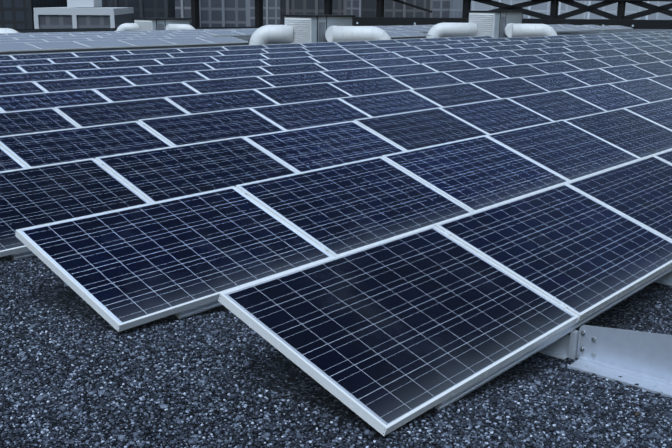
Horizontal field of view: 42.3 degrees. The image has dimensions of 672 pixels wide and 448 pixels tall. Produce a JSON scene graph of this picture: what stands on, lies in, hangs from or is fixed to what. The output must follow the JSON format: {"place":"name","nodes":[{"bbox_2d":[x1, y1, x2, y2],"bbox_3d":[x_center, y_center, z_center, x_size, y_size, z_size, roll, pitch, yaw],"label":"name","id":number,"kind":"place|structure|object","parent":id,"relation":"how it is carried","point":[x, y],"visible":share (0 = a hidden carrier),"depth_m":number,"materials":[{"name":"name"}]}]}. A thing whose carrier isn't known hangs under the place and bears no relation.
{"place":"outdoors","nodes":[
{"label":"outdoors","id":0,"kind":"place"},
{"bbox_2d":[199,0,248,26],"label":"window","id":1,"kind":"structure","parent":0,"point":[223,13],"depth_m":223.03,"materials":[{"name":"grey glass"}]},
{"bbox_2d":[248,0,279,26],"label":"building","id":2,"kind":"structure","parent":0,"point":[271,12],"depth_m":291.11,"materials":[{"name":"grey glass"}]},
{"bbox_2d":[0,24,629,49],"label":"solar panels","id":3,"kind":"object","parent":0,"point":[8,41],"visible":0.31,"depth_m":31.60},
{"bbox_2d":[0,29,671,447],"bbox_3d":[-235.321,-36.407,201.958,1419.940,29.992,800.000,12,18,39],"label":"roof","id":4,"kind":"structure","parent":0,"point":[284,375],"depth_m":3.93,"materials":[{"name":"grey gravel"}]},
{"bbox_2d":[0,28,18,32],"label":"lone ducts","id":5,"kind":"object","parent":4,"relation":"on","point":[5,30],"visible":0.02,"depth_m":36.15,"materials":[{"name":"white metal"}]},
{"bbox_2d":[0,0,66,28],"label":"building","id":6,"kind":"structure","parent":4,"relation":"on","point":[16,14],"depth_m":163.81,"materials":[{"name":"grey"}]},
{"bbox_2d":[33,0,133,28],"bbox_3d":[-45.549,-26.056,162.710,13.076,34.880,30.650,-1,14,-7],"label":"rooftop unit","id":7,"kind":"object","parent":4,"relation":"on","point":[84,14],"depth_m":145.40,"materials":[{"name":"grey metal"}]},
{"bbox_2d":[102,0,113,6],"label":"building","id":8,"kind":"structure","parent":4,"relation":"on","point":[107,3],"depth_m":201.97,"materials":[{"name":"grey"}]},
{"bbox_2d":[114,0,174,22],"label":"building","id":9,"kind":"structure","parent":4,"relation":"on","point":[154,8],"depth_m":183.91,"materials":[{"name":"grey"}]},
{"bbox_2d":[116,18,195,30],"bbox_3d":[-8.715,-9.740,43.479,3.790,1.080,3.082,12,18,39],"label":"rooftop vent","id":10,"kind":"object","parent":4,"relation":"on","point":[141,24],"visible":0.5,"depth_m":43.03,"materials":[{"name":"white metal"}]},
{"bbox_2d":[175,0,191,25],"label":"building","id":11,"kind":"structure","parent":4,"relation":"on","point":[182,8],"depth_m":251.62,"materials":[{"name":"grey"}]},
{"bbox_2d":[14,25,362,32],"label":"roof parapet","id":12,"kind":"structure","parent":4,"relation":"on","point":[64,30],"depth_m":47.48,"materials":[{"name":"grey concrete"}]},
{"bbox_2d":[280,0,346,24],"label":"window","id":13,"kind":"structure","parent":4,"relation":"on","point":[303,7],"depth_m":193.95,"materials":[{"name":"grey glass"}]},
{"bbox_2d":[0,24,632,51],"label":"solar panel frames","id":14,"kind":"structure","parent":4,"relation":"on","point":[89,47],"depth_m":30.75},
{"bbox_2d":[249,15,390,44],"bbox_3d":[-0.396,-7.571,34.540,5.671,1.430,2.908,4,15,14],"label":"rooftop vent","id":15,"kind":"object","parent":4,"relation":"on","point":[294,29],"visible":0.81,"depth_m":33.55,"materials":[{"name":"white metal"}]},
{"bbox_2d":[0,257,671,447],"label":"gravel pebbles","id":16,"kind":"object","parent":4,"relation":"on","point":[592,409],"visible":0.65,"depth_m":3.76,"materials":[{"name":"grey gravel"}]},
{"bbox_2d":[11,39,671,410],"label":"pv rails","id":17,"kind":"object","parent":4,"relation":"on","point":[563,344],"visible":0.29,"depth_m":4.63,"materials":[{"name":"silver metal"}]},
{"bbox_2d":[0,31,671,435],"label":"solar panel frames","id":18,"kind":"structure","parent":17,"relation":"on","point":[344,397],"depth_m":5.69,"materials":[{"name":"silver metal"}]},
{"bbox_2d":[0,31,671,424],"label":"solar panels","id":19,"kind":"object","parent":18,"relation":"in","point":[390,331],"visible":0.92,"depth_m":6.68,"materials":[{"name":"blue glass"}]},
{"bbox_2d":[347,0,360,16],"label":"building","id":20,"kind":"structure","parent":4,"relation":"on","point":[353,7],"depth_m":310.70,"materials":[{"name":"grey glass"}]},
{"bbox_2d":[361,0,432,17],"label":"window","id":21,"kind":"structure","parent":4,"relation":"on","point":[391,8],"depth_m":233.51,"materials":[{"name":"grey glass"}]},
{"bbox_2d":[191,0,671,26],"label":"steel frame","id":22,"kind":"object","parent":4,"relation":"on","point":[583,8],"visible":0.29,"depth_m":87.35,"materials":[{"name":"black metal"}]},
{"bbox_2d":[432,0,449,17],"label":"building","id":23,"kind":"structure","parent":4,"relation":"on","point":[441,8],"depth_m":291.95,"materials":[{"name":"grey glass"}]},
{"bbox_2d":[426,11,557,37],"bbox_3d":[7.621,-9.531,42.217,6.231,1.610,2.956,4,15,11],"label":"rooftop vent","id":24,"kind":"object","parent":4,"relation":"on","point":[501,24],"visible":0.67,"depth_m":41.23,"materials":[{"name":"white metal"}]},
{"bbox_2d":[353,17,671,32],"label":"pipe rack","id":25,"kind":"object","parent":4,"relation":"on","point":[633,24],"visible":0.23,"depth_m":60.24,"materials":[{"name":"black metal"}]},
{"bbox_2d":[450,0,671,19],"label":"window","id":26,"kind":"structure","parent":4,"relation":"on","point":[456,7],"depth_m":273.00,"materials":[{"name":"grey glass"}]},
{"bbox_2d":[567,325,671,397],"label":"bracket","id":27,"kind":"object","parent":4,"relation":"on","point":[643,360],"visible":1,"depth_m":4.38,"materials":[{"name":"metal"}]}
]}

